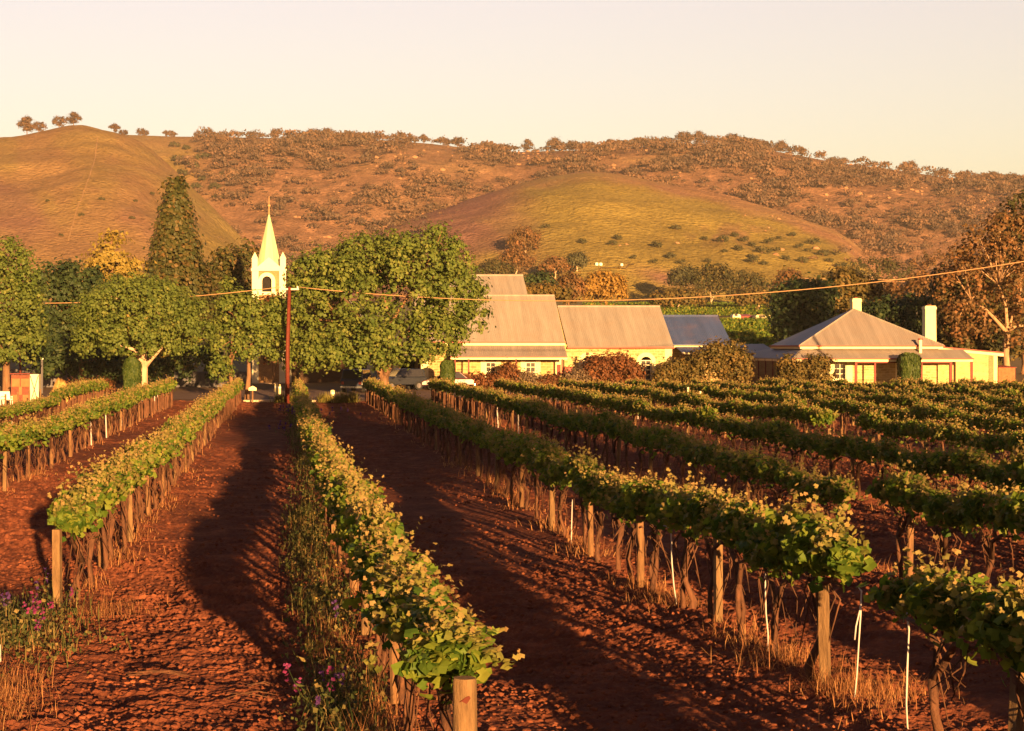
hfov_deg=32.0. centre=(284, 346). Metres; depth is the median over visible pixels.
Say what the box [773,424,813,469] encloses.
grapevine
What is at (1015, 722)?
vine post
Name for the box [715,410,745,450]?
grapevine
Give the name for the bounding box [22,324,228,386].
hedge
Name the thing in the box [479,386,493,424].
grapevine
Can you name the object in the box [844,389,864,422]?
grapevine
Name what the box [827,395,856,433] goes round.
grapevine
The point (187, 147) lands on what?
hill shrub
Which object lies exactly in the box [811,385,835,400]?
grapevine
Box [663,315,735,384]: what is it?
blue roof wing
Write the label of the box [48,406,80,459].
grapevine
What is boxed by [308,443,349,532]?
grapevine
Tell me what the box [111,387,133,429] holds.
grapevine
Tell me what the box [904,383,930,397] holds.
grapevine
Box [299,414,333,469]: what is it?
grapevine
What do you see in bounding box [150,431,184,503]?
grapevine
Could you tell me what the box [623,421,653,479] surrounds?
grapevine
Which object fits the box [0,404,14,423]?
grapevine
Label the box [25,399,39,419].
grapevine
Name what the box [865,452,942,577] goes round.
grapevine
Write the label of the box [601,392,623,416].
grapevine
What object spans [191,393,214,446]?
grapevine
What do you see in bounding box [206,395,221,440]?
grapevine
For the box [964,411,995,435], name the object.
grapevine
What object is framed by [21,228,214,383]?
cedar tree
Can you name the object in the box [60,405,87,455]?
grapevine
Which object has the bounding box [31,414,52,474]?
grapevine
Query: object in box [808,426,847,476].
grapevine
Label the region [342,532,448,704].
grapevine
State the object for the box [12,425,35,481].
grapevine
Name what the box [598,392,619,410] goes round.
grapevine
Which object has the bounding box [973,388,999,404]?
grapevine
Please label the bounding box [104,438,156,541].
grapevine
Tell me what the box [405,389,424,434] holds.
grapevine
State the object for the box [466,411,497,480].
grapevine
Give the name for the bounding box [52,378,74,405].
straw heap
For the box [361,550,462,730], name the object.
grapevine
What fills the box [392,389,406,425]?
grapevine
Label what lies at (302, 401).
grapevine
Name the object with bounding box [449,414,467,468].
grapevine
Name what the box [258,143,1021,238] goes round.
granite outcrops
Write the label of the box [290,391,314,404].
grapevine
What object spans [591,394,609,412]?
grapevine
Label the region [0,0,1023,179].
sky
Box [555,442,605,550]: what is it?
grapevine
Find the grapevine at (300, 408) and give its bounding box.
[295,400,318,417]
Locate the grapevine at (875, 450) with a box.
[857,431,904,505]
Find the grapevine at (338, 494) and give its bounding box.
[319,455,385,581]
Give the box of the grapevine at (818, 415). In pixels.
[802,402,839,457]
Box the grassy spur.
[0,125,251,300]
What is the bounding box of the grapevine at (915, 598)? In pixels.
[863,534,994,730]
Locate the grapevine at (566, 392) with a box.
[562,383,577,410]
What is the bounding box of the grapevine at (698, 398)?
[689,389,711,431]
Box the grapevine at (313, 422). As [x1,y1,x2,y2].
[299,414,325,469]
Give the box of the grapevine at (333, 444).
[304,436,354,518]
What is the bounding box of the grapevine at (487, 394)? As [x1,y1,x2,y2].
[483,388,494,425]
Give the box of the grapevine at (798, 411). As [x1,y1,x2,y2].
[790,400,812,453]
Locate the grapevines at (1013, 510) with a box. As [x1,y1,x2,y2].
[49,374,1023,533]
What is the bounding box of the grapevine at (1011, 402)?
[1002,394,1023,422]
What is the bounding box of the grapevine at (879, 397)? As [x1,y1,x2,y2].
[871,390,889,407]
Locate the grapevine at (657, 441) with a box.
[648,421,686,481]
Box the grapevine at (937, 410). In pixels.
[925,398,957,450]
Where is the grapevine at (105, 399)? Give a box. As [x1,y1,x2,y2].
[89,392,114,440]
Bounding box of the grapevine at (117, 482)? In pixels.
[60,454,134,570]
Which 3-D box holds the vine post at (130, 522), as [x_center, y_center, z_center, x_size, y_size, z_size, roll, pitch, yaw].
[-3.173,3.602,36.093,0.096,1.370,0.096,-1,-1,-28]
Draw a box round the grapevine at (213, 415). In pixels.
[208,392,224,433]
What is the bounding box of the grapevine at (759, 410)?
[752,400,775,443]
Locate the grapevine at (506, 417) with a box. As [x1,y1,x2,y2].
[495,391,514,429]
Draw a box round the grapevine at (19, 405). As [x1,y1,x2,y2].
[9,398,27,424]
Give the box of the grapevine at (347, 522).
[332,469,403,631]
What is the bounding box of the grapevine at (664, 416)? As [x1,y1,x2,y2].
[657,406,681,428]
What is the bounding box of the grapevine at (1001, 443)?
[981,424,1017,491]
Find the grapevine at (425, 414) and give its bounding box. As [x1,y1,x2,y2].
[421,405,436,449]
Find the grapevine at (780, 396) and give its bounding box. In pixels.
[775,386,800,421]
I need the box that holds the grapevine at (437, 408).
[427,399,447,452]
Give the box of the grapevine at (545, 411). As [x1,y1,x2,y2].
[540,404,563,443]
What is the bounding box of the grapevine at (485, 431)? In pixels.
[469,423,497,485]
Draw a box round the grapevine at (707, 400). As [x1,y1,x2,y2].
[699,396,715,433]
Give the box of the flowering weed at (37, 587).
[32,566,51,600]
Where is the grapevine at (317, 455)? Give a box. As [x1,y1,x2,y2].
[308,434,353,523]
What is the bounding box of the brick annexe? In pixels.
[938,347,1004,383]
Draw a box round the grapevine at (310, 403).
[297,399,319,409]
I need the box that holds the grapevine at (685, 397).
[678,387,696,429]
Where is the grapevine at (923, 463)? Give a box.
[911,439,953,494]
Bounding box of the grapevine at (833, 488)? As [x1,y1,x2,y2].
[798,469,867,519]
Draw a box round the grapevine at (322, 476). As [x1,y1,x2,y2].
[310,449,364,555]
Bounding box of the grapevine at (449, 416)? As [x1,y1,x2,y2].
[439,404,467,460]
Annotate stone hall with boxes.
[557,305,674,384]
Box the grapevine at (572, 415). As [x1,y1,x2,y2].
[558,405,592,458]
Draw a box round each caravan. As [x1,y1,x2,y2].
[730,314,740,319]
[753,315,770,320]
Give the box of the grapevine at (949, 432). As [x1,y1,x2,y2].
[930,415,978,483]
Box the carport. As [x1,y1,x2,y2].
[377,351,418,385]
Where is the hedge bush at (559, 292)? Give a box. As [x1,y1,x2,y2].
[525,280,575,303]
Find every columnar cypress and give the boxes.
[122,357,141,403]
[439,360,455,382]
[896,352,921,380]
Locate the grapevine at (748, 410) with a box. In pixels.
[737,400,763,441]
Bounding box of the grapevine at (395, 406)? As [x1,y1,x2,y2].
[388,386,405,423]
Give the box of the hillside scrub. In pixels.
[286,194,877,301]
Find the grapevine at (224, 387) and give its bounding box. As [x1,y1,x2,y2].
[214,383,232,420]
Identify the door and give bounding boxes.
[557,364,560,375]
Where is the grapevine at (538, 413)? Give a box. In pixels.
[533,401,557,443]
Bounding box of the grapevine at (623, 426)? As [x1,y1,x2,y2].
[603,414,645,477]
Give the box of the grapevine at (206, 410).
[195,400,210,451]
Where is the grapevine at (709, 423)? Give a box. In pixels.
[702,412,732,451]
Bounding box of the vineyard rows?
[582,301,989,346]
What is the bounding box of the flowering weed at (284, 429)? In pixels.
[268,420,296,435]
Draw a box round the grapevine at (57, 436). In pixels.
[53,412,73,462]
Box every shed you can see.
[729,344,774,381]
[740,314,751,320]
[997,365,1016,383]
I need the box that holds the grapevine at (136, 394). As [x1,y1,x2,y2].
[125,387,143,425]
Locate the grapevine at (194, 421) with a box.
[178,409,203,467]
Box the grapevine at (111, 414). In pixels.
[107,394,122,435]
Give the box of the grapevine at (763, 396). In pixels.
[754,390,775,417]
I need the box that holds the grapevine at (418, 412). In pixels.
[414,397,426,442]
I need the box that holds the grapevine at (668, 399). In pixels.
[658,392,682,426]
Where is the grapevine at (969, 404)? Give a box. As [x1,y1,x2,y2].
[957,394,987,414]
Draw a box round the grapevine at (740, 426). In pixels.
[718,416,757,450]
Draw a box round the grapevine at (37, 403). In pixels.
[26,400,42,421]
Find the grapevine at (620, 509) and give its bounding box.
[596,474,647,578]
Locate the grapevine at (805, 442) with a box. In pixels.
[796,425,828,477]
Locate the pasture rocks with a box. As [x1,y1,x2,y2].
[365,213,850,283]
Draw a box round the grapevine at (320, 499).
[314,473,368,563]
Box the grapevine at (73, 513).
[46,467,119,600]
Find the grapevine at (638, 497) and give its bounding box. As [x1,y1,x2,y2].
[608,470,691,593]
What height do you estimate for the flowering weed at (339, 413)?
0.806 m
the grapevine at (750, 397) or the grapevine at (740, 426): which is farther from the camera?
the grapevine at (750, 397)
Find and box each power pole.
[19,280,30,374]
[280,286,298,402]
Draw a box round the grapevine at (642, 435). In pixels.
[632,423,670,479]
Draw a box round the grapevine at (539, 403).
[529,393,548,438]
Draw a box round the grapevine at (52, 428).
[31,417,60,469]
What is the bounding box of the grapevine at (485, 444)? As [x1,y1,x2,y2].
[478,424,517,490]
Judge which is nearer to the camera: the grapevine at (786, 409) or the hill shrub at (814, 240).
the grapevine at (786, 409)
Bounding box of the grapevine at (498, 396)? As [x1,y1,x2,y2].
[490,387,506,427]
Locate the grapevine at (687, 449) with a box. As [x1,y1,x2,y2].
[673,431,704,491]
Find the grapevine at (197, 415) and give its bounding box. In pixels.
[175,407,206,463]
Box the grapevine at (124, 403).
[116,397,126,431]
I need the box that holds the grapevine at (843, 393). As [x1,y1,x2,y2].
[831,387,852,424]
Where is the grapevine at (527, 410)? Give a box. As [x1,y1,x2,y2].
[519,394,546,435]
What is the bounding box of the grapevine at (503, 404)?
[501,393,514,430]
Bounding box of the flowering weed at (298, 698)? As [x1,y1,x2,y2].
[283,663,337,716]
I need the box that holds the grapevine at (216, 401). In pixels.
[196,393,222,437]
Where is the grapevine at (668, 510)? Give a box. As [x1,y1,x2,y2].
[645,457,716,608]
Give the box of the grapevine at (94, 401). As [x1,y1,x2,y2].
[79,391,105,444]
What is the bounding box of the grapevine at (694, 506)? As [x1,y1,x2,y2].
[670,470,743,618]
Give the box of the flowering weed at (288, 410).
[278,403,321,419]
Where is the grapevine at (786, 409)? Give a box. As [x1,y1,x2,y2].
[774,396,801,448]
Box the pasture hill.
[286,172,907,300]
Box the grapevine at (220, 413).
[214,388,228,426]
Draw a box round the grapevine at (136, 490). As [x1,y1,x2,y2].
[116,446,154,531]
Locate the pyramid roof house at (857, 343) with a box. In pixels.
[751,297,973,383]
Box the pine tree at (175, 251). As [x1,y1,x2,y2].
[142,175,222,368]
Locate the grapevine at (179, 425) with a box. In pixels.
[158,416,188,485]
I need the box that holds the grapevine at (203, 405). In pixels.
[187,394,214,448]
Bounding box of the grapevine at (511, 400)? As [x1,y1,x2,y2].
[505,392,526,430]
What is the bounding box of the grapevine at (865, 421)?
[848,406,897,464]
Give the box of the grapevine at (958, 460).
[931,432,1001,498]
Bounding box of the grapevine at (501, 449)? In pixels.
[492,430,530,503]
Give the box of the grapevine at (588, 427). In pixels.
[581,414,606,460]
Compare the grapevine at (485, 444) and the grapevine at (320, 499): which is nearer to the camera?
the grapevine at (320, 499)
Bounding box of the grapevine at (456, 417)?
[444,408,476,462]
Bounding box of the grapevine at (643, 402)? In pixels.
[632,395,651,427]
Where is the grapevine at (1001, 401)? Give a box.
[984,394,1012,409]
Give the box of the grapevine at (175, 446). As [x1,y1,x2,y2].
[147,425,185,495]
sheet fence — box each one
[0,369,96,386]
[161,371,246,386]
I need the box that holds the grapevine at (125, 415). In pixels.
[122,389,132,427]
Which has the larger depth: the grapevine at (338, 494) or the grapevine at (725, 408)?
the grapevine at (725, 408)
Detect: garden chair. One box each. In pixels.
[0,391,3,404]
[3,391,12,403]
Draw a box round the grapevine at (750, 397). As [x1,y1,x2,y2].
[746,387,763,418]
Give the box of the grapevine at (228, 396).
[217,387,231,423]
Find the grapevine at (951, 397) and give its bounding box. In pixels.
[944,393,965,403]
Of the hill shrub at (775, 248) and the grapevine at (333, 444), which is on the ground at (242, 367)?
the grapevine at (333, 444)
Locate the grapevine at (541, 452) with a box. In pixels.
[520,428,569,527]
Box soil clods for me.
[0,462,1023,730]
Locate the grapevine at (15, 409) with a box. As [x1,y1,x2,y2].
[3,400,21,423]
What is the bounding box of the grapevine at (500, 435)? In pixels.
[485,426,525,496]
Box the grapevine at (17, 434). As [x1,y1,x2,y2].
[0,415,27,487]
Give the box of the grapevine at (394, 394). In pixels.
[388,387,405,425]
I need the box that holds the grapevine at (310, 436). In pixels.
[304,425,329,477]
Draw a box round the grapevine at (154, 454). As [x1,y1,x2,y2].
[115,434,164,521]
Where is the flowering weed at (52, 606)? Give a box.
[35,586,73,621]
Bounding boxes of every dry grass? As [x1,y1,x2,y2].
[0,406,1023,730]
[0,492,964,730]
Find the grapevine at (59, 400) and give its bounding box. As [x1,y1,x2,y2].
[51,396,61,414]
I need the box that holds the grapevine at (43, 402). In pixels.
[30,393,49,419]
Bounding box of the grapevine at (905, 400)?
[894,391,920,408]
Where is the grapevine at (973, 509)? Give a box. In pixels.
[944,470,1023,586]
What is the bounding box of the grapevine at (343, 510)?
[326,487,393,598]
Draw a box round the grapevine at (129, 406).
[126,393,138,427]
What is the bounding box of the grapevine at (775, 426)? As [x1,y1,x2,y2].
[755,417,795,458]
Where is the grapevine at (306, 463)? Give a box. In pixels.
[302,441,346,506]
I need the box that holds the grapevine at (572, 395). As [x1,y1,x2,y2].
[567,384,579,411]
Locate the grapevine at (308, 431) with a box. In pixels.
[300,422,328,439]
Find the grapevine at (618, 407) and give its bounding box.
[615,394,631,419]
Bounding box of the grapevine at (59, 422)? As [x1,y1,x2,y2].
[34,410,67,467]
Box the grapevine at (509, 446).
[503,429,545,509]
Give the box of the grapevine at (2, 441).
[0,435,9,446]
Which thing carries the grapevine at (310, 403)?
on the ground at (242, 367)
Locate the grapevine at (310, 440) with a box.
[300,425,336,452]
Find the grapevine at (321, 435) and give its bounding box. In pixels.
[301,428,343,496]
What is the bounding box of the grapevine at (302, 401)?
[293,396,317,408]
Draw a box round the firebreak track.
[68,137,97,240]
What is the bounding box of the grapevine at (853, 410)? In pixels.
[842,399,866,435]
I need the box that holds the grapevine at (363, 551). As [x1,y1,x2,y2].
[341,523,423,678]
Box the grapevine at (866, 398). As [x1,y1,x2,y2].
[858,393,878,404]
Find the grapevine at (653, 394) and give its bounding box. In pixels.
[649,387,669,405]
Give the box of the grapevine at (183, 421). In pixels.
[160,414,190,480]
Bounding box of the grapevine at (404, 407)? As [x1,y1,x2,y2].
[402,399,413,432]
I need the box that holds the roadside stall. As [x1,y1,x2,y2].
[10,373,40,403]
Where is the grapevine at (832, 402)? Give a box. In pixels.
[820,395,841,435]
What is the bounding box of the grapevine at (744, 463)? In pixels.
[729,438,782,509]
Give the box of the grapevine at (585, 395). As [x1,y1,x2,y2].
[580,388,599,414]
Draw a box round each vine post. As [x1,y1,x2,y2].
[3,450,6,490]
[28,445,29,476]
[50,434,52,464]
[52,529,61,610]
[68,430,71,456]
[83,422,86,447]
[97,518,102,567]
[119,408,121,430]
[127,492,132,541]
[138,402,139,421]
[146,475,150,516]
[160,467,164,496]
[172,453,176,479]
[184,441,187,471]
[190,441,193,461]
[203,421,206,445]
[331,514,334,533]
[350,557,358,593]
[361,583,370,635]
[389,640,399,704]
[434,425,436,449]
[453,676,476,730]
[475,443,479,475]
[485,402,487,421]
[495,454,498,490]
[511,409,513,432]
[519,464,523,507]
[525,413,527,433]
[543,419,546,438]
[549,481,554,530]
[564,427,567,450]
[587,432,590,457]
[587,502,593,556]
[616,438,620,473]
[636,515,644,587]
[648,449,652,480]
[686,422,688,435]
[690,464,694,486]
[713,538,722,622]
[746,478,750,501]
[753,438,756,449]
[799,447,803,469]
[810,499,815,513]
[818,583,830,685]
[840,414,842,437]
[850,458,854,499]
[871,429,874,465]
[906,516,913,576]
[1008,668,1023,730]
[1010,487,1016,541]
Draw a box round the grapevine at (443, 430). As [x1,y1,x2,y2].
[429,414,445,455]
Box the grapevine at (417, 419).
[407,396,422,437]
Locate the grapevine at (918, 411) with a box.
[906,398,932,448]
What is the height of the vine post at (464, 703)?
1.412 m
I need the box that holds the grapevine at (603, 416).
[591,404,619,468]
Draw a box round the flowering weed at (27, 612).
[0,601,41,644]
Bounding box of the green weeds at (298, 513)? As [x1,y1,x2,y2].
[0,402,418,730]
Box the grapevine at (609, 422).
[596,408,632,471]
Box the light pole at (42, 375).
[41,358,42,392]
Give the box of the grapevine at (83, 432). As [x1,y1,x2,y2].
[73,405,96,449]
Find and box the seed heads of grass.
[282,508,381,688]
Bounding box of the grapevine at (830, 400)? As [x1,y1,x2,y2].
[823,391,839,423]
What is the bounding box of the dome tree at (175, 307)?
[66,261,220,401]
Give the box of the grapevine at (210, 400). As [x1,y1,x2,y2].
[195,391,220,443]
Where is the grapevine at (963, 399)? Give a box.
[958,394,972,404]
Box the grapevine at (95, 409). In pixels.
[80,402,103,445]
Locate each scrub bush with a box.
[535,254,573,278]
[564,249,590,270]
[644,283,710,309]
[729,282,774,309]
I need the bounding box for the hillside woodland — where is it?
[173,128,1023,279]
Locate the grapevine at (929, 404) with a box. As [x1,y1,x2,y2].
[907,396,934,421]
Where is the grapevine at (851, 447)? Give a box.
[819,429,873,500]
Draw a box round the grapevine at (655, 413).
[648,400,665,427]
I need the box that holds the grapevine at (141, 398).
[132,390,146,421]
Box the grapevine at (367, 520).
[339,491,421,652]
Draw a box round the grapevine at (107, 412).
[103,395,118,437]
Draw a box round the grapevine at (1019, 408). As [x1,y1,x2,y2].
[1013,399,1023,421]
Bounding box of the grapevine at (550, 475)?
[539,439,571,536]
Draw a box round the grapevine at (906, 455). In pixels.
[868,441,926,509]
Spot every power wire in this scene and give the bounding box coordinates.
[11,287,279,303]
[299,261,1023,300]
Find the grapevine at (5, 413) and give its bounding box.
[0,407,8,418]
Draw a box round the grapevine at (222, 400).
[205,390,226,430]
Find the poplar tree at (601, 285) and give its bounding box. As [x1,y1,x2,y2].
[580,267,630,304]
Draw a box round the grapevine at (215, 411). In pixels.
[190,398,216,438]
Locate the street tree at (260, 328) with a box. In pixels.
[203,269,292,398]
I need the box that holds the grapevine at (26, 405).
[12,399,35,418]
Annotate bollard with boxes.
[275,384,277,396]
[330,390,334,402]
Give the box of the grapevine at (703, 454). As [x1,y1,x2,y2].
[693,432,728,491]
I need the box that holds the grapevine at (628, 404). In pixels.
[621,393,639,430]
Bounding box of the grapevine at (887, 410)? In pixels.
[872,402,899,437]
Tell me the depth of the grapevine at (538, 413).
69.52 m
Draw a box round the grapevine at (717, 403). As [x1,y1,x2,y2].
[709,398,723,433]
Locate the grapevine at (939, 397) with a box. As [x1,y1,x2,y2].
[933,391,949,421]
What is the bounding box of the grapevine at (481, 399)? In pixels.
[476,389,484,419]
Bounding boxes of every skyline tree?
[16,115,38,133]
[31,121,47,131]
[52,114,67,126]
[64,111,82,124]
[108,123,120,132]
[118,129,127,134]
[136,127,145,134]
[167,130,174,135]
[194,126,214,136]
[245,129,262,137]
[271,128,280,137]
[320,126,335,132]
[418,133,427,142]
[440,137,451,145]
[452,136,464,145]
[520,139,534,149]
[545,136,561,150]
[644,136,662,146]
[673,130,693,141]
[692,130,706,140]
[703,135,715,141]
[726,132,741,137]
[774,139,787,151]
[907,160,917,169]
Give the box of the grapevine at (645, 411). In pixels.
[640,401,660,425]
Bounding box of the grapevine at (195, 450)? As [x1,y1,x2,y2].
[178,401,209,455]
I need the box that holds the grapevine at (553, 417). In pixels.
[546,407,567,445]
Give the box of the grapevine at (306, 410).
[298,402,321,418]
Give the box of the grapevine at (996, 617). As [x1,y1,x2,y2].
[935,567,1023,724]
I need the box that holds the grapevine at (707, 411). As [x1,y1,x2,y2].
[690,403,719,443]
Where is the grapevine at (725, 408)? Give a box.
[716,395,734,433]
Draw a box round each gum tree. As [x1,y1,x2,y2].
[472,255,518,273]
[495,244,537,273]
[501,224,543,252]
[663,262,703,287]
[675,258,743,301]
[712,268,771,298]
[767,262,804,291]
[843,255,915,284]
[906,243,986,278]
[924,204,1023,365]
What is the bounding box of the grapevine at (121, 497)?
[81,456,139,558]
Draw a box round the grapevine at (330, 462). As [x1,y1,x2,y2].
[309,444,360,542]
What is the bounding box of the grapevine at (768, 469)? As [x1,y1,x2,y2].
[745,452,802,513]
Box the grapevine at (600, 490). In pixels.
[582,463,643,569]
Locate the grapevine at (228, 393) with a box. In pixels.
[213,384,233,418]
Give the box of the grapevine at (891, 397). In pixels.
[883,390,903,408]
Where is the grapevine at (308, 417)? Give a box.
[297,414,323,428]
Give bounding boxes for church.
[251,204,372,383]
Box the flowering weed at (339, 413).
[326,407,361,420]
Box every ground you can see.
[0,289,1023,402]
[0,400,1023,730]
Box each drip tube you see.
[571,500,572,543]
[663,525,676,603]
[765,574,768,650]
[854,588,861,696]
[905,613,909,728]
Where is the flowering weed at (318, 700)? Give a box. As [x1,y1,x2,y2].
[312,665,346,718]
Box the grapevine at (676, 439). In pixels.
[663,423,696,487]
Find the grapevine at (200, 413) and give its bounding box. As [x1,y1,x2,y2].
[180,405,211,451]
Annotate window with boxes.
[485,362,495,377]
[526,362,535,375]
[641,360,650,380]
[833,363,845,379]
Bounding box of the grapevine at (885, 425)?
[872,414,911,469]
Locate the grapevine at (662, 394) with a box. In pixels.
[651,387,672,424]
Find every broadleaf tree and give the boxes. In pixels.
[0,235,54,395]
[5,254,107,367]
[202,237,260,360]
[250,291,294,384]
[276,220,495,384]
[524,267,557,284]
[554,268,589,304]
[757,265,847,343]
[811,264,890,318]
[861,288,936,338]
[880,278,903,303]
[891,266,938,301]
[915,189,1023,373]
[919,261,1019,364]
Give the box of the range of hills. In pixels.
[125,135,1023,288]
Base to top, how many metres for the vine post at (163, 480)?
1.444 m
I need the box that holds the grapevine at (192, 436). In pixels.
[161,420,196,475]
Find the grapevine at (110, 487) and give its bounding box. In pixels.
[55,464,122,586]
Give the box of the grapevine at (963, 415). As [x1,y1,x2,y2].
[943,407,977,449]
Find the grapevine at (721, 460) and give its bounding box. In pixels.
[710,441,762,497]
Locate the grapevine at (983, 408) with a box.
[974,402,1000,438]
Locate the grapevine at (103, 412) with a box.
[93,399,109,442]
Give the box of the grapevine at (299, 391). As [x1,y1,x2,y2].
[292,389,308,398]
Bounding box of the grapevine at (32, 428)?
[12,412,43,478]
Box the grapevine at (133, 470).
[91,448,146,552]
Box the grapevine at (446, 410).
[436,404,455,458]
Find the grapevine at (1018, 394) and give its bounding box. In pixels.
[1010,390,1023,420]
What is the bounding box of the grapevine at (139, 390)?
[133,382,145,420]
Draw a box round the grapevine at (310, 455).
[302,440,350,503]
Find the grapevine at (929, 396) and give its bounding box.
[919,391,937,403]
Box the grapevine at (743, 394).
[736,389,753,420]
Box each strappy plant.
[267,392,284,402]
[315,394,323,402]
[320,391,335,402]
[330,393,344,402]
[336,390,348,401]
[342,392,354,402]
[348,391,361,402]
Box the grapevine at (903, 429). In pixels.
[891,413,923,451]
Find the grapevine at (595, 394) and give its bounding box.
[586,385,606,416]
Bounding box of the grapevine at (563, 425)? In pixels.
[556,409,571,453]
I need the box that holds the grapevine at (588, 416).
[567,409,593,454]
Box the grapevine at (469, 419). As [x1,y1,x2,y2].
[457,412,479,471]
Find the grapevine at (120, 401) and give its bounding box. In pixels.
[108,389,125,433]
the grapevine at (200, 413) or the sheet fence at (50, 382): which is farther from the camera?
the sheet fence at (50, 382)
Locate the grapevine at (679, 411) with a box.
[667,401,693,435]
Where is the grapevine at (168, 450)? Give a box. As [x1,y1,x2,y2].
[131,426,175,508]
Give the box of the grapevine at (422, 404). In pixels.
[418,396,439,444]
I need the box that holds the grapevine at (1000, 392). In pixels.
[992,386,1019,398]
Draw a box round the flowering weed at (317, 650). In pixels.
[299,640,330,697]
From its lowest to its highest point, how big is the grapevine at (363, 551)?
1.992 m
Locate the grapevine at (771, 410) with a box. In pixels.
[764,399,784,443]
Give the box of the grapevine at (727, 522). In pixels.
[691,489,779,640]
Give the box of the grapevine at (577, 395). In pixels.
[573,387,590,413]
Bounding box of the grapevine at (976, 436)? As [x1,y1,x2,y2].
[943,426,995,488]
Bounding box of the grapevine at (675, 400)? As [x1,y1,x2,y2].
[671,388,684,423]
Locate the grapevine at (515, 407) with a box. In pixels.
[509,395,524,433]
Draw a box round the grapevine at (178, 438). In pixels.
[156,422,186,491]
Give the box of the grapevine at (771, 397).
[764,392,780,419]
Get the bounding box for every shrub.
[64,374,119,395]
[169,141,179,146]
[169,155,181,161]
[177,168,188,176]
[182,144,190,149]
[186,160,199,167]
[190,182,202,190]
[194,151,211,159]
[208,182,220,189]
[461,370,495,388]
[484,360,523,388]
[512,368,548,384]
[536,371,561,386]
[558,366,595,381]
[578,238,587,243]
[580,348,650,383]
[608,240,617,244]
[613,234,622,239]
[647,351,695,383]
[648,258,658,262]
[651,241,662,246]
[665,252,675,258]
[669,224,681,229]
[677,334,757,384]
[716,235,728,241]
[730,232,738,236]
[733,244,743,249]
[739,236,748,241]
[745,254,759,262]
[754,246,770,253]
[764,237,773,243]
[771,247,780,251]
[773,351,837,383]
[781,255,789,259]
[793,242,803,247]
[796,256,808,262]
[804,237,820,244]
[816,249,828,255]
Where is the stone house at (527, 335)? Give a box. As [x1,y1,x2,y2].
[409,294,567,386]
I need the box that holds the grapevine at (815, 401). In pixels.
[805,392,826,429]
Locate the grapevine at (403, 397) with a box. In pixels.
[396,390,412,428]
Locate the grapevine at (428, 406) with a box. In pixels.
[419,399,437,446]
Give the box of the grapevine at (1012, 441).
[1002,426,1023,461]
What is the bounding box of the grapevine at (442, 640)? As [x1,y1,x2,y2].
[363,584,524,730]
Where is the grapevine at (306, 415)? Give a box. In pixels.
[296,405,321,448]
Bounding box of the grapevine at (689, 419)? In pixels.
[673,406,699,434]
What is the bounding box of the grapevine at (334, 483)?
[312,458,373,573]
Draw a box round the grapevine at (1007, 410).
[986,404,1023,446]
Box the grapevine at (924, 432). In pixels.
[908,415,945,452]
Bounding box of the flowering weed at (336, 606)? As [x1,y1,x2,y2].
[331,599,361,633]
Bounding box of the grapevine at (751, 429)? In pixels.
[744,414,769,452]
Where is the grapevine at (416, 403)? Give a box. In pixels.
[404,396,433,440]
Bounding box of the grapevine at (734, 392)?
[724,387,744,416]
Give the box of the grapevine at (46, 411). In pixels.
[42,395,59,416]
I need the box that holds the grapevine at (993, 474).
[965,447,1023,539]
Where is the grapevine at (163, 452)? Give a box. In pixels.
[128,427,172,512]
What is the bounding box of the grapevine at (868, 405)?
[860,400,884,440]
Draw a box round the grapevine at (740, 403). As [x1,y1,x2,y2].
[728,395,756,439]
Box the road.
[0,390,961,399]
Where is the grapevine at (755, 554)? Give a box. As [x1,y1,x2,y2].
[733,503,803,657]
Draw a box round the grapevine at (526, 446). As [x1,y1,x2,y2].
[513,427,552,518]
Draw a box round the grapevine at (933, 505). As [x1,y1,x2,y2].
[897,466,976,575]
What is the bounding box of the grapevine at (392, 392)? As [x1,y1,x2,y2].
[387,384,403,423]
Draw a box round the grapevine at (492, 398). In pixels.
[484,388,513,426]
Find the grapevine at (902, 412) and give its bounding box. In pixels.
[891,407,915,449]
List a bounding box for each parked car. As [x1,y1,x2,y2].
[340,369,371,391]
[376,369,427,389]
[422,371,474,389]
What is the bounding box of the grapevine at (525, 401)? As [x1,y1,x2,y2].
[517,395,530,427]
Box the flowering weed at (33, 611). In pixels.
[29,591,45,637]
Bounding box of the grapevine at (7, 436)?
[0,425,16,475]
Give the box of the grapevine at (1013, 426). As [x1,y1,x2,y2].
[1006,416,1023,432]
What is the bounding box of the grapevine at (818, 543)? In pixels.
[753,476,877,679]
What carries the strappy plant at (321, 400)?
on the vineyard ground at (248, 438)
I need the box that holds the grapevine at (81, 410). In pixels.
[68,402,94,452]
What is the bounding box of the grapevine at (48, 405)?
[40,396,54,419]
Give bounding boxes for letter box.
[249,386,256,402]
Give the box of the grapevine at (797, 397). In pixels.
[783,393,806,428]
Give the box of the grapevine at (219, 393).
[211,389,226,427]
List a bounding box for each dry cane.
[125,670,190,677]
[225,691,275,698]
[248,681,273,687]
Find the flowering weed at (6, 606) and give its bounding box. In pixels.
[0,591,10,623]
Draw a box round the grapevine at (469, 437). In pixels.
[460,414,483,475]
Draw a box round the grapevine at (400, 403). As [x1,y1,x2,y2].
[397,395,410,427]
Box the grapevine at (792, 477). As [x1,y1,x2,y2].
[774,454,823,512]
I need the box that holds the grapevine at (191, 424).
[175,410,199,471]
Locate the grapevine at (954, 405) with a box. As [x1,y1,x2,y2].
[943,397,969,413]
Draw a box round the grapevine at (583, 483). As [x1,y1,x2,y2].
[564,459,623,561]
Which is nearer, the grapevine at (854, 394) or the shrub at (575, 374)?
the grapevine at (854, 394)
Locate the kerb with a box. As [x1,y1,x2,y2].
[243,399,358,401]
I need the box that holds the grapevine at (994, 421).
[982,408,1021,458]

